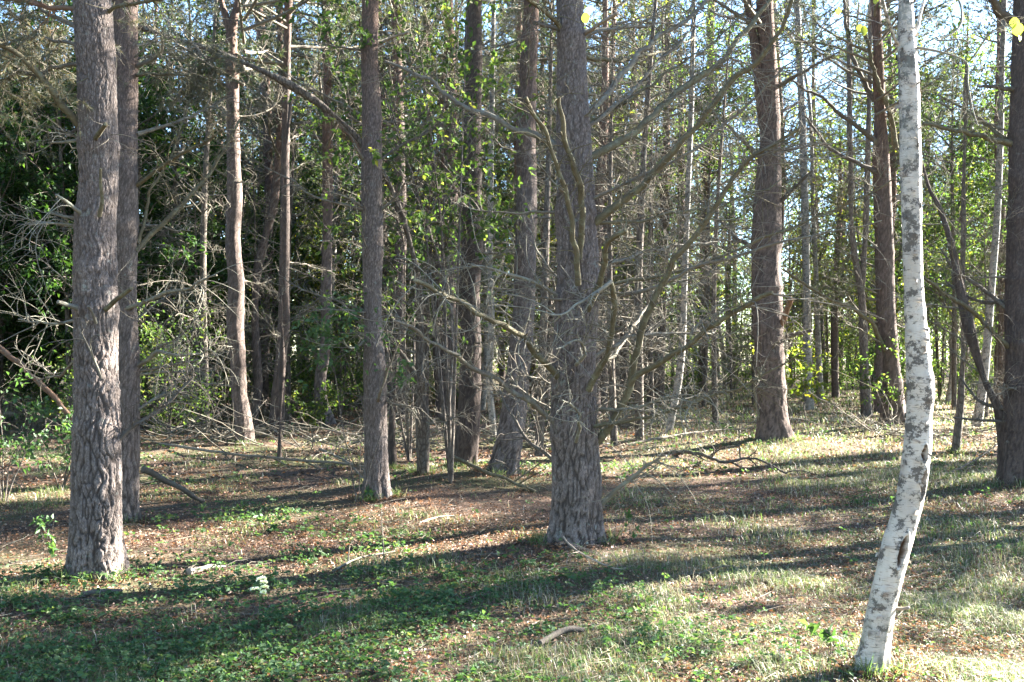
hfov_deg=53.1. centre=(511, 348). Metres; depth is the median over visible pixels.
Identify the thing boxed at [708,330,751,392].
shrub
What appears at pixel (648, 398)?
dead conifer
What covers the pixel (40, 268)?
broadleaf tree
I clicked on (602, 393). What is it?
pine tree
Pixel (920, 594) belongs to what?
dry grass
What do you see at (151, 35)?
pine tree
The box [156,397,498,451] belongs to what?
brushwood
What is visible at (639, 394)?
dead conifer
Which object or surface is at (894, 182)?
pine tree
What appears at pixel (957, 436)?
sapling
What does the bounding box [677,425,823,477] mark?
fallen branch
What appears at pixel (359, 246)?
dead conifer
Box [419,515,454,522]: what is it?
fallen branch
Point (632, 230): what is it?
dead conifer
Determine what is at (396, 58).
pine tree
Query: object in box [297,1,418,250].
pine tree
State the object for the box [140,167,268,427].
dead conifer
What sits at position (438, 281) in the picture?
pine tree
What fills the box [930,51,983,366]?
pine tree
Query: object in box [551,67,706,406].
pine tree
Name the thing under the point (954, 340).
leafy tree
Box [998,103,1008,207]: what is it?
leafy tree
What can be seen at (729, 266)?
pine tree
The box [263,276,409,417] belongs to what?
shrub
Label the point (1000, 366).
tree
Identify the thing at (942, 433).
brushwood
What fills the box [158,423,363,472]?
fallen branch
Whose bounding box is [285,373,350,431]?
shrub
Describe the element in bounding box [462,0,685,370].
leafy tree
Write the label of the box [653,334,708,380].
shrub
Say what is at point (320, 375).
pine tree
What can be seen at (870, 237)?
pine tree
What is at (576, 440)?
pine tree
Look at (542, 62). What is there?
pine tree
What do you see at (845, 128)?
birch tree
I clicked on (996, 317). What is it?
leafy tree
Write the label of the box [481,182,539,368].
leafy tree
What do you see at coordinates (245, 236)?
broadleaf tree
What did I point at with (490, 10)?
leafy tree
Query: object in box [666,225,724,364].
leafy tree
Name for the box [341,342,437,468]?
sapling
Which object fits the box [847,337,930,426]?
green sapling
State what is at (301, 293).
leafy tree
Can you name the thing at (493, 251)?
leafy tree
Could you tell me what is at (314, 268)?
leafy tree
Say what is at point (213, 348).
shrub
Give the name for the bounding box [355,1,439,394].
birch tree
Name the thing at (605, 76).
pine tree
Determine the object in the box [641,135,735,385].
leafy tree
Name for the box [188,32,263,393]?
pine tree
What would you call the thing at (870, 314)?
dead conifer
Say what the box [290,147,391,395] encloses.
leafy tree
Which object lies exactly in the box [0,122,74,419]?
broadleaf tree
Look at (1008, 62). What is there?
pine tree
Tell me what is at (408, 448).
young hazel
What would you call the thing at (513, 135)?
pine tree
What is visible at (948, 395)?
birch tree
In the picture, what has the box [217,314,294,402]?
shrub
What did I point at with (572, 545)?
fallen branch
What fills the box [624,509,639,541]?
seedling
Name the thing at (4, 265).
broadleaf tree
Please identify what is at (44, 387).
leaning pole
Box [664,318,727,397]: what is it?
shrub
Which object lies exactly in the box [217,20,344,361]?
pine tree
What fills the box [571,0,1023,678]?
birch tree
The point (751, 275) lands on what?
dead conifer
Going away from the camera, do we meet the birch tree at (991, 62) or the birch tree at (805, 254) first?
the birch tree at (805, 254)
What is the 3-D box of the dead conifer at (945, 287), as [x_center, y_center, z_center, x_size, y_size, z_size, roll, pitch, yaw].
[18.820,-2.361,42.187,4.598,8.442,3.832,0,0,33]
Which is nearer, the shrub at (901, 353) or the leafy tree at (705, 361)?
the leafy tree at (705, 361)
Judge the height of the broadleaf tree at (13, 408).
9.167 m
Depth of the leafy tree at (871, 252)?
48.78 m
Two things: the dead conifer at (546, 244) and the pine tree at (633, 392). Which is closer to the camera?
the dead conifer at (546, 244)
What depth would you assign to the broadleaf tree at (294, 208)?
28.20 m
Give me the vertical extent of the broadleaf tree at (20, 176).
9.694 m
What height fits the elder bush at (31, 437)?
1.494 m
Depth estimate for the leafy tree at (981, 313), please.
31.43 m
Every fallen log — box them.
[3,358,267,416]
[151,363,251,420]
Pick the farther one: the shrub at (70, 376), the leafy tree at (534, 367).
the leafy tree at (534, 367)
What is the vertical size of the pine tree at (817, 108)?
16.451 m
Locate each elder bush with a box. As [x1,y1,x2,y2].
[0,368,73,501]
[13,405,72,488]
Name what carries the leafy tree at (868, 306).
on the ground at (290, 473)
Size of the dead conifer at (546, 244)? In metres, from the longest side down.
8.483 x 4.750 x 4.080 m
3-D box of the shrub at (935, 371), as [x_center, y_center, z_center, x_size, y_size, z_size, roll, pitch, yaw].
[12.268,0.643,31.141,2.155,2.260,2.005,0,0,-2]
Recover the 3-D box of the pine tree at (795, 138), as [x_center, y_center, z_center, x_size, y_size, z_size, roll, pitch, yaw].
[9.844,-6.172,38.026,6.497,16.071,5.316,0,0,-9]
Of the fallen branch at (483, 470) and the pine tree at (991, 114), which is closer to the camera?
the fallen branch at (483, 470)
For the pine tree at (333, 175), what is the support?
on the ground at (290, 473)
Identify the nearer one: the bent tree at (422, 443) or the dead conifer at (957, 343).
the bent tree at (422, 443)
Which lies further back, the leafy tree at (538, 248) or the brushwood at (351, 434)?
the leafy tree at (538, 248)
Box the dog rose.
[798,610,838,657]
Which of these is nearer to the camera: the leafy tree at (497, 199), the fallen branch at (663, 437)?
the fallen branch at (663, 437)
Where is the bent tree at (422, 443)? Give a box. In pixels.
[138,0,486,474]
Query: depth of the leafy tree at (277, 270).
33.30 m
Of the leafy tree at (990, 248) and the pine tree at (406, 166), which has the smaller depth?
the pine tree at (406, 166)
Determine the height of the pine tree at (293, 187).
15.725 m
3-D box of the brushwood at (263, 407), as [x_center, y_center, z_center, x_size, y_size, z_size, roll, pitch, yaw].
[-5.270,1.283,24.374,5.180,1.275,3.736,0,0,0]
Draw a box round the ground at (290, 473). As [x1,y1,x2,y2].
[0,361,1023,681]
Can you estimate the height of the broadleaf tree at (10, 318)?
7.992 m
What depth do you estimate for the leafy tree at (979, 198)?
34.44 m
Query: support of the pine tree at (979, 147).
on the ground at (290, 473)
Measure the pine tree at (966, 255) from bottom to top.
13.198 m
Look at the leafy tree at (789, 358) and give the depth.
42.85 m
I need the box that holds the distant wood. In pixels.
[4,88,994,378]
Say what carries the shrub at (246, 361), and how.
on the ground at (290, 473)
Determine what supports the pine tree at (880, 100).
on the ground at (290, 473)
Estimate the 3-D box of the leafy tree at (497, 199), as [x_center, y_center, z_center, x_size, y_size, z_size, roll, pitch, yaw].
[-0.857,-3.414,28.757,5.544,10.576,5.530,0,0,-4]
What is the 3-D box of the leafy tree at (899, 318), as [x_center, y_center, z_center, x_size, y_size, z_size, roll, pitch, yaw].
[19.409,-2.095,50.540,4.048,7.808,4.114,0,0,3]
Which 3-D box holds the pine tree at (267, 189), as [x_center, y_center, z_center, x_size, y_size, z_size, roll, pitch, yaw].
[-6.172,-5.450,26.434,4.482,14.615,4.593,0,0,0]
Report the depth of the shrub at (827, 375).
34.42 m
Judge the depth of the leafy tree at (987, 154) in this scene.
24.49 m
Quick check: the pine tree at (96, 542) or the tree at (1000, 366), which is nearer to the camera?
the pine tree at (96, 542)
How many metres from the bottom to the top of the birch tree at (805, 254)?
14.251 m
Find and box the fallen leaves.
[0,388,1023,681]
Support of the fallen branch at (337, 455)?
on the ground at (290, 473)
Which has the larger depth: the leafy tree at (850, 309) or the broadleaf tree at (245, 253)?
the leafy tree at (850, 309)
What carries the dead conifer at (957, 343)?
on the ground at (290, 473)
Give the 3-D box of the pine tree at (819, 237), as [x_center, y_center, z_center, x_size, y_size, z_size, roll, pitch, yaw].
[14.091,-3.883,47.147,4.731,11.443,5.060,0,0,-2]
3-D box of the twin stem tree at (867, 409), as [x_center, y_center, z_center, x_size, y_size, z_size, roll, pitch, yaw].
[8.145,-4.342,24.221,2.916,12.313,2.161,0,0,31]
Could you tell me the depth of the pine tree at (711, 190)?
33.42 m
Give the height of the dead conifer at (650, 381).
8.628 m
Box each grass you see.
[0,382,1023,681]
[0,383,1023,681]
[43,431,1023,681]
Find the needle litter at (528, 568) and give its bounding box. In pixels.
[0,398,1023,681]
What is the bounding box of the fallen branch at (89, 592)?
[81,589,122,596]
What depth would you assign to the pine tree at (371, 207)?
10.40 m
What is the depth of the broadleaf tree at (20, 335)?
20.96 m
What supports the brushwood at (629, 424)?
on the ground at (290, 473)
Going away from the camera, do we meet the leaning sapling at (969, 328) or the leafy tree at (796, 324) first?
the leaning sapling at (969, 328)
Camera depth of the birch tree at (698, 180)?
39.95 m
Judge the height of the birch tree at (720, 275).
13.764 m
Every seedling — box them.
[29,514,58,558]
[250,509,295,532]
[363,485,375,501]
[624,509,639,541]
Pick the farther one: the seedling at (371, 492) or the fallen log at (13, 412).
the fallen log at (13, 412)
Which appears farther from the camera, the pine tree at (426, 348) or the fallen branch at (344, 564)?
the pine tree at (426, 348)
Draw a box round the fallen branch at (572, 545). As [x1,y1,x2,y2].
[563,536,652,573]
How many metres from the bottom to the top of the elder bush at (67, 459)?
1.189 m
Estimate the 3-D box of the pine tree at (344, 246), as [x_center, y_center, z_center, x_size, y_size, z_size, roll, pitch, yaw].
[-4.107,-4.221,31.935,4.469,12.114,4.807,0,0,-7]
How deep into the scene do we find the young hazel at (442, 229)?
11.14 m
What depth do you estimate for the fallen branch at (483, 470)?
11.10 m
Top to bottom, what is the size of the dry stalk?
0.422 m
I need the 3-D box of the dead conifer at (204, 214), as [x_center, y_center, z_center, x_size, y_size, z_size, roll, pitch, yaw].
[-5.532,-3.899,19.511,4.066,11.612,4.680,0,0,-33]
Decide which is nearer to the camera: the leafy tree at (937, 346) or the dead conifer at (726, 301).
the leafy tree at (937, 346)
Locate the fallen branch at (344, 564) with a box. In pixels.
[332,531,394,571]
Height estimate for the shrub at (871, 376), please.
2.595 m
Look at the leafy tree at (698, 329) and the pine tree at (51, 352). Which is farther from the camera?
the leafy tree at (698, 329)
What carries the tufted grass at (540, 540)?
on the ground at (290, 473)
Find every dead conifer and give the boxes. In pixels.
[137,0,311,433]
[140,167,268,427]
[194,79,319,411]
[207,42,388,419]
[312,76,433,414]
[423,0,698,455]
[490,20,717,445]
[493,122,638,398]
[534,0,751,439]
[592,113,714,396]
[593,58,731,414]
[594,25,728,406]
[605,186,710,388]
[644,0,814,425]
[690,167,750,398]
[692,106,836,404]
[711,219,749,372]
[717,184,798,367]
[722,208,793,361]
[783,228,830,381]
[794,192,857,394]
[845,210,902,375]
[930,204,994,363]
[930,285,958,384]
[931,141,982,382]
[935,212,1006,416]
[940,228,980,380]
[949,207,994,376]
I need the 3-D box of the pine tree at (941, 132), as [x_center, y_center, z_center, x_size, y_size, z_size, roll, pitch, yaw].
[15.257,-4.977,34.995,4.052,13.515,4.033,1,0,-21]
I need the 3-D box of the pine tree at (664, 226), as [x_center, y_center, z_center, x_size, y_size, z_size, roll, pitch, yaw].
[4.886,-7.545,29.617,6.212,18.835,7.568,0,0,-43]
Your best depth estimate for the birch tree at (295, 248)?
30.87 m
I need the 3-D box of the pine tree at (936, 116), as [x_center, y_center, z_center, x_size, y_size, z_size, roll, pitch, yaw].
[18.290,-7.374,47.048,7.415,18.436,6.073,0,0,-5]
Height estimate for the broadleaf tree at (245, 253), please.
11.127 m
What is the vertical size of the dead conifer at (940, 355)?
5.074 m
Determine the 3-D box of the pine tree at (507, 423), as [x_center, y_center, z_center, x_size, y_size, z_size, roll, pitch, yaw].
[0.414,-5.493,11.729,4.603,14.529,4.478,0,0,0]
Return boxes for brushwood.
[0,391,144,428]
[3,390,303,445]
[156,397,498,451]
[190,383,388,418]
[327,389,668,453]
[494,390,752,429]
[789,389,996,444]
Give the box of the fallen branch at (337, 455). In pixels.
[310,428,363,477]
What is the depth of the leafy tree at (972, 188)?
26.90 m
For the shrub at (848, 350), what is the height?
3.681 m
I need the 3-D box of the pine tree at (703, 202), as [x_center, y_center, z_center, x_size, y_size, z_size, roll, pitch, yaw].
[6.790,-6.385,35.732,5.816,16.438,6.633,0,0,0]
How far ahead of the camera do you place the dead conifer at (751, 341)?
29.03 m
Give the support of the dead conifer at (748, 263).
on the ground at (290, 473)
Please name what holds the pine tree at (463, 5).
on the ground at (290, 473)
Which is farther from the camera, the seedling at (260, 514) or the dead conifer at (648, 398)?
the dead conifer at (648, 398)
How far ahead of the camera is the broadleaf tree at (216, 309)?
40.34 m
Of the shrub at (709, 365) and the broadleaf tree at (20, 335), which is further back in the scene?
the shrub at (709, 365)
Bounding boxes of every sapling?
[222,96,321,461]
[288,291,417,503]
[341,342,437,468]
[749,314,831,431]
[846,81,1023,462]
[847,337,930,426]
[884,49,1007,453]
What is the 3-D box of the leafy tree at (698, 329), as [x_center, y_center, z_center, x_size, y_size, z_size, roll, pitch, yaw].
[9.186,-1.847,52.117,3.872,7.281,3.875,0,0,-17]
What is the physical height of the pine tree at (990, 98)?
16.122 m
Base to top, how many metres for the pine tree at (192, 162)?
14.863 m
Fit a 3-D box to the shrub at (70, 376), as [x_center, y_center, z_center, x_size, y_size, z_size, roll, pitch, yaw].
[-7.619,0.398,18.674,2.752,2.883,2.540,0,0,38]
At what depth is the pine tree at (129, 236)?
9.20 m
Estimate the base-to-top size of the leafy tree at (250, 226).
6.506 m
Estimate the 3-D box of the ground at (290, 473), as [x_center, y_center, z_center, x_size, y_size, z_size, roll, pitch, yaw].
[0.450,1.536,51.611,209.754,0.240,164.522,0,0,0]
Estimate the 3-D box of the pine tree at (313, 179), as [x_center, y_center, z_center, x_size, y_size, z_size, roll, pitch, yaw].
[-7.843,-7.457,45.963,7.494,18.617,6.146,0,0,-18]
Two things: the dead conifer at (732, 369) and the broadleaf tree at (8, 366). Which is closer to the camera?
the broadleaf tree at (8, 366)
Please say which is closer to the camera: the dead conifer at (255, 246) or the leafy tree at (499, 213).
the dead conifer at (255, 246)
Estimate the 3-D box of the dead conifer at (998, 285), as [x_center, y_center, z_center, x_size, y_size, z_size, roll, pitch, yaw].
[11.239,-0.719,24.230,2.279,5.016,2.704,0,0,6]
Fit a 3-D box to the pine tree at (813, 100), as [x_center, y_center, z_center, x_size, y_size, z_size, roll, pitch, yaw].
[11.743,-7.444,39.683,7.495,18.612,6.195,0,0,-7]
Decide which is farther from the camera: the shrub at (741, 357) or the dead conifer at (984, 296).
the shrub at (741, 357)
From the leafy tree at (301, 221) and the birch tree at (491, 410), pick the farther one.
the leafy tree at (301, 221)
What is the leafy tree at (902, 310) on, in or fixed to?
on the ground at (290, 473)
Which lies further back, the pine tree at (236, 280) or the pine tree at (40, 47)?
the pine tree at (40, 47)
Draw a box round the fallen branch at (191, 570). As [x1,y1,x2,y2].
[186,564,225,575]
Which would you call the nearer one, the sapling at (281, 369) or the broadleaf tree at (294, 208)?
the sapling at (281, 369)
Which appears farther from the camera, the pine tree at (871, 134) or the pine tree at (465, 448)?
the pine tree at (871, 134)
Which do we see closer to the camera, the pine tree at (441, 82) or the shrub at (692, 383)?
the pine tree at (441, 82)
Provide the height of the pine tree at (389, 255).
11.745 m
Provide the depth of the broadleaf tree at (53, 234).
19.16 m
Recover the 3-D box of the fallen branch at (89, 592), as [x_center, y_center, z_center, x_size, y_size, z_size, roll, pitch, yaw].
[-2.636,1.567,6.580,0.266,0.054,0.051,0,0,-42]
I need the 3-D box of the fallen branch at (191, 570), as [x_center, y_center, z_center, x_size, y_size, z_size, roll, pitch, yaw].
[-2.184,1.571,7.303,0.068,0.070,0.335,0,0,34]
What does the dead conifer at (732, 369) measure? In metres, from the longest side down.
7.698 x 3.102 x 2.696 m
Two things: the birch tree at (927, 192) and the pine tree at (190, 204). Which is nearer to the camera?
the birch tree at (927, 192)
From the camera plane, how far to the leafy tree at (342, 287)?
28.23 m
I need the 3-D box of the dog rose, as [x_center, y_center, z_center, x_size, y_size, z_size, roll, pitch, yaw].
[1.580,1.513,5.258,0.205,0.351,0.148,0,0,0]
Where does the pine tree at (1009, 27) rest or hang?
on the ground at (290, 473)
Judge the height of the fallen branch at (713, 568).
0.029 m
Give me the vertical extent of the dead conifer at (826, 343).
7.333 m
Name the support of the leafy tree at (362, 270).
on the ground at (290, 473)
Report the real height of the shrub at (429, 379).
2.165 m
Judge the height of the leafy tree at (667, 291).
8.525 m
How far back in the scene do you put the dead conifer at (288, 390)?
23.09 m
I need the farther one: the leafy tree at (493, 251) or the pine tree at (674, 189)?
the pine tree at (674, 189)
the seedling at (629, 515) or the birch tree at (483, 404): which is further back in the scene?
the birch tree at (483, 404)
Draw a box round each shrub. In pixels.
[2,351,65,424]
[29,301,170,436]
[137,298,232,437]
[140,298,252,424]
[217,311,270,385]
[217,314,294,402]
[262,308,363,414]
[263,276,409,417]
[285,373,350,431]
[291,337,339,405]
[291,344,312,391]
[343,333,363,390]
[349,336,394,406]
[409,349,434,391]
[410,338,458,394]
[428,355,482,409]
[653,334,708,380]
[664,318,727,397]
[688,336,722,383]
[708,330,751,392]
[719,318,751,391]
[790,339,848,394]
[821,307,872,390]
[839,325,897,393]
[855,328,905,379]
[869,335,957,401]
[942,335,993,400]
[967,311,994,377]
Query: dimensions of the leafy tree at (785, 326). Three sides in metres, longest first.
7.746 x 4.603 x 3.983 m
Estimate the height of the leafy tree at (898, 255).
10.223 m
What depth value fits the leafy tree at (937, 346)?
32.20 m
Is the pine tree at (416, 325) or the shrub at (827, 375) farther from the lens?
the shrub at (827, 375)
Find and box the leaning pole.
[0,345,71,420]
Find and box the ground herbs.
[0,402,1023,681]
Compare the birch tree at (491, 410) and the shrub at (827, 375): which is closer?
the birch tree at (491, 410)
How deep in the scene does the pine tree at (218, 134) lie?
34.55 m
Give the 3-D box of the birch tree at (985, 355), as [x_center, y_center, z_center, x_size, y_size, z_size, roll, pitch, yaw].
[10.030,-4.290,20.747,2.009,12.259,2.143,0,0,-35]
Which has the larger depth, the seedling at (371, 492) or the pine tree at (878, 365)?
the pine tree at (878, 365)
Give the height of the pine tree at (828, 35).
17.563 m
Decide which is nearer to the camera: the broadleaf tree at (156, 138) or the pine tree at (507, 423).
the pine tree at (507, 423)
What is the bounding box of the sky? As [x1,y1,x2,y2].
[0,0,1012,360]
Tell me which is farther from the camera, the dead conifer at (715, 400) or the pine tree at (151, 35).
the pine tree at (151, 35)
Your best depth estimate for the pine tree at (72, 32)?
27.87 m
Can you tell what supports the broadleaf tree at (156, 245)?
on the ground at (290, 473)
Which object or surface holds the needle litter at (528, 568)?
on the ground at (290, 473)
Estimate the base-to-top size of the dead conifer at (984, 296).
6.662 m
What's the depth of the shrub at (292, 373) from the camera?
38.60 m
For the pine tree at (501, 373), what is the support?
on the ground at (290, 473)
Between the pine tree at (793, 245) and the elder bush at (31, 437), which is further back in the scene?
the pine tree at (793, 245)
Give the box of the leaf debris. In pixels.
[26,434,1023,681]
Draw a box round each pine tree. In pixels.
[0,0,240,581]
[0,0,295,523]
[10,0,70,400]
[18,3,187,169]
[33,99,71,403]
[69,0,414,436]
[138,0,215,400]
[138,0,401,444]
[139,4,193,122]
[164,2,263,394]
[179,0,408,423]
[188,0,355,408]
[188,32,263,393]
[190,2,321,399]
[190,92,253,382]
[216,0,457,424]
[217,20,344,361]
[218,0,474,500]
[252,0,387,387]
[290,0,521,421]
[290,1,462,412]
[292,59,319,368]
[294,10,388,383]
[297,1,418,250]
[299,0,513,406]
[310,28,438,399]
[317,0,548,416]
[326,0,960,548]
[332,23,541,406]
[336,3,486,387]
[361,0,500,405]
[387,0,555,467]
[389,0,513,353]
[425,0,605,342]
[427,0,639,475]
[458,6,513,388]
[481,0,556,363]
[482,0,615,409]
[495,16,589,393]
[509,0,695,413]
[531,0,729,407]
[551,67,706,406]
[585,0,725,397]
[587,1,725,391]
[587,21,691,324]
[589,4,744,396]
[590,0,793,403]
[612,7,751,397]
[629,0,861,441]
[652,94,700,356]
[654,0,785,394]
[654,60,735,356]
[692,97,756,385]
[698,0,872,353]
[700,61,842,354]
[708,0,872,370]
[729,0,884,384]
[773,0,978,424]
[782,151,861,379]
[783,115,900,397]
[789,0,956,412]
[794,0,897,384]
[804,0,971,349]
[819,16,955,346]
[827,155,926,331]
[828,2,961,350]
[859,42,989,353]
[886,0,1023,486]
[896,10,1008,393]
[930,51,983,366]
[930,113,988,382]
[933,35,1010,212]
[937,88,1009,307]
[970,23,1011,131]
[976,56,1010,202]
[1004,53,1010,80]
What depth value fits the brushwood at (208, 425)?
17.38 m
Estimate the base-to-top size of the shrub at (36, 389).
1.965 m
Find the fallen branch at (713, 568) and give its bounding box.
[697,565,733,574]
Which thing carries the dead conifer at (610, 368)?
on the ground at (290, 473)
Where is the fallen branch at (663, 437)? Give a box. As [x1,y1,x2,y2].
[625,408,755,445]
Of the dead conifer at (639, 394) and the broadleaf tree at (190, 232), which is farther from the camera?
the broadleaf tree at (190, 232)
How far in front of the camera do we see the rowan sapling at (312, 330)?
10.22 m
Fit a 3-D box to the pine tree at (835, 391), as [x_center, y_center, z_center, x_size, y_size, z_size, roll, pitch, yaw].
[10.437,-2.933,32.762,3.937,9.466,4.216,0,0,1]
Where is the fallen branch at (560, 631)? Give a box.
[538,626,584,645]
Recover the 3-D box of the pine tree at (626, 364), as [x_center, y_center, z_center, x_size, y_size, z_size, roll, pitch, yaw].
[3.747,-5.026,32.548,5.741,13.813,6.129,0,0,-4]
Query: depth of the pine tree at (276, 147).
21.64 m
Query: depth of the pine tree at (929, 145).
41.53 m
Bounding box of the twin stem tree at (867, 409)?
[801,0,901,416]
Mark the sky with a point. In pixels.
(589, 8)
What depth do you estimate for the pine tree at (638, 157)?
34.85 m
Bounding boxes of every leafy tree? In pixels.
[160,160,296,412]
[220,200,314,362]
[224,132,355,332]
[239,0,412,402]
[257,42,435,406]
[271,184,356,367]
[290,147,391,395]
[314,168,414,356]
[342,144,440,360]
[389,191,499,358]
[392,24,555,331]
[409,147,513,331]
[436,194,538,392]
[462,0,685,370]
[481,143,621,397]
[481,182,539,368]
[482,0,674,315]
[482,111,555,314]
[494,150,613,342]
[612,195,676,344]
[614,0,799,406]
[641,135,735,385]
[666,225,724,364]
[666,270,725,377]
[718,255,751,376]
[720,126,858,386]
[726,186,838,373]
[781,46,970,391]
[782,245,825,381]
[807,96,985,337]
[814,209,898,382]
[829,1,1010,408]
[846,211,873,344]
[869,196,973,355]
[870,232,922,357]
[894,170,992,398]
[895,79,1010,393]
[896,176,960,342]
[935,63,1010,342]
[944,118,1007,319]
[944,154,1008,349]
[948,192,994,360]
[969,162,1007,342]
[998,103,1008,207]
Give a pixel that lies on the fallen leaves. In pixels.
(488, 558)
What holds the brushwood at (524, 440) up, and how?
on the ground at (290, 473)
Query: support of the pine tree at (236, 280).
on the ground at (290, 473)
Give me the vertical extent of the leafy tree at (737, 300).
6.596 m
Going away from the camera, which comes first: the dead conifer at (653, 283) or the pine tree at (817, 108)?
the dead conifer at (653, 283)
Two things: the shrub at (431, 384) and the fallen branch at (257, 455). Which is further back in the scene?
the shrub at (431, 384)
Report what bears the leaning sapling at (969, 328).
on the ground at (290, 473)
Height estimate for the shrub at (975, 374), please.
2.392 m
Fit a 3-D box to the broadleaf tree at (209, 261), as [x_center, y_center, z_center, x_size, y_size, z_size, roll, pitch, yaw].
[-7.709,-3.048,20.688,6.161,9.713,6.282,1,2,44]
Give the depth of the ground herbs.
5.81 m
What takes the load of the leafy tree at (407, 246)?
on the ground at (290, 473)
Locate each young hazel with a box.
[223,0,543,483]
[283,2,539,460]
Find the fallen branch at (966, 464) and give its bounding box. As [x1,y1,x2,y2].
[947,422,996,475]
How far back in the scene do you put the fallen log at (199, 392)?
28.12 m
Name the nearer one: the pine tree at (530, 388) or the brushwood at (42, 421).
the brushwood at (42, 421)
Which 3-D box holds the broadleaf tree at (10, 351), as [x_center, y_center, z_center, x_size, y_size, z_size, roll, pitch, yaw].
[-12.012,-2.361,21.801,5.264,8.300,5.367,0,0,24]
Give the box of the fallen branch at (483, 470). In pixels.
[454,446,551,493]
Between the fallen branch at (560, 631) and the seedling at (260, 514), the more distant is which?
the seedling at (260, 514)
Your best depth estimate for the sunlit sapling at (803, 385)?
19.27 m
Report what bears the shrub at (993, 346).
on the ground at (290, 473)
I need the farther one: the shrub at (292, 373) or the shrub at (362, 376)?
the shrub at (292, 373)
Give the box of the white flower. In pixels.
[250,576,268,620]
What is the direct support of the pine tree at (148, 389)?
on the ground at (290, 473)
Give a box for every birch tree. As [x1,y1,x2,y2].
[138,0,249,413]
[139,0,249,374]
[247,5,355,376]
[291,0,362,406]
[293,39,383,366]
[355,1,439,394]
[409,5,556,409]
[422,0,552,438]
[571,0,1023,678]
[625,0,749,433]
[643,19,738,389]
[696,123,734,379]
[748,0,874,399]
[780,0,842,409]
[817,79,902,283]
[895,98,955,310]
[919,0,1007,404]
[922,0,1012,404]
[932,0,1011,426]
[969,19,1010,293]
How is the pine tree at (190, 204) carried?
on the ground at (290, 473)
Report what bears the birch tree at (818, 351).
on the ground at (290, 473)
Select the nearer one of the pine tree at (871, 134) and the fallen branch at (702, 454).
the fallen branch at (702, 454)
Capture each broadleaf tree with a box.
[0,0,78,427]
[0,0,215,430]
[0,0,224,366]
[0,4,269,388]
[0,14,74,403]
[0,57,199,409]
[0,97,36,389]
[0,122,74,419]
[2,57,59,405]
[3,53,74,410]
[3,134,51,410]
[9,0,311,414]
[15,37,204,396]
[61,101,211,399]
[139,2,321,398]
[139,156,301,384]
[156,90,321,395]
[181,88,361,390]
[182,199,252,377]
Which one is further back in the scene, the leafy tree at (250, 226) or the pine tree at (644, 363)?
the pine tree at (644, 363)
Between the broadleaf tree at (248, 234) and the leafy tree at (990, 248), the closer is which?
the broadleaf tree at (248, 234)
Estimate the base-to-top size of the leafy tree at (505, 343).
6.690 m
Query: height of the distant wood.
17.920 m
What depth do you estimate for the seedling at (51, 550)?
7.69 m
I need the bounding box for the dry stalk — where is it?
[381,505,384,555]
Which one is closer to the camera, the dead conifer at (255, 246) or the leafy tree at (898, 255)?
the dead conifer at (255, 246)
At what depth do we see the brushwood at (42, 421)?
20.54 m
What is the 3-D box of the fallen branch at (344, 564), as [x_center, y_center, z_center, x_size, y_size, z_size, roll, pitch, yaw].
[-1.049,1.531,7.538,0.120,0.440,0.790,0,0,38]
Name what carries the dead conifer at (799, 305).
on the ground at (290, 473)
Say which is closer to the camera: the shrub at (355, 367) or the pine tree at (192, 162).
the pine tree at (192, 162)
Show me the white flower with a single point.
(261, 586)
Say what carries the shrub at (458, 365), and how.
on the ground at (290, 473)
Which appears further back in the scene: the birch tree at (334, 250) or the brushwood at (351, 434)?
the birch tree at (334, 250)
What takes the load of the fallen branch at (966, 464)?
on the ground at (290, 473)
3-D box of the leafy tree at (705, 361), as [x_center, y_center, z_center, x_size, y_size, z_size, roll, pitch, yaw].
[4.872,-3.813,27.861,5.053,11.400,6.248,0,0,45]
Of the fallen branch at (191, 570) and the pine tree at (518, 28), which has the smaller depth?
the fallen branch at (191, 570)
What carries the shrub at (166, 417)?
on the ground at (290, 473)
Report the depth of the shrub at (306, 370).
24.43 m
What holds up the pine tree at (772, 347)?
on the ground at (290, 473)
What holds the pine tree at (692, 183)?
on the ground at (290, 473)
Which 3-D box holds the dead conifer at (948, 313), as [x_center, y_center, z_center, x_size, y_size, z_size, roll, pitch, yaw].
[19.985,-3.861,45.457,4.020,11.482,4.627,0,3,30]
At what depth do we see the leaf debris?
7.72 m
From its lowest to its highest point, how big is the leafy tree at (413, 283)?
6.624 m
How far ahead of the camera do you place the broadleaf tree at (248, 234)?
29.73 m
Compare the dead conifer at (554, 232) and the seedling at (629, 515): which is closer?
the seedling at (629, 515)
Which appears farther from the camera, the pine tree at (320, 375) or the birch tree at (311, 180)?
the birch tree at (311, 180)
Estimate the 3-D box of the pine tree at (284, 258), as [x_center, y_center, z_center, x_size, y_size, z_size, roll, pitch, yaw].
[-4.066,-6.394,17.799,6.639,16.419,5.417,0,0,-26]
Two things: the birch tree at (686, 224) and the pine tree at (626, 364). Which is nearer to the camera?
the birch tree at (686, 224)
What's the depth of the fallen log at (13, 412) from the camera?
24.56 m
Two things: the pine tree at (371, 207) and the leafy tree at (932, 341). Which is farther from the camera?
the leafy tree at (932, 341)
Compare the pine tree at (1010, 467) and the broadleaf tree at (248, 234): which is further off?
the broadleaf tree at (248, 234)
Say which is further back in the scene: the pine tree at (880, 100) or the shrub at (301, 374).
the shrub at (301, 374)

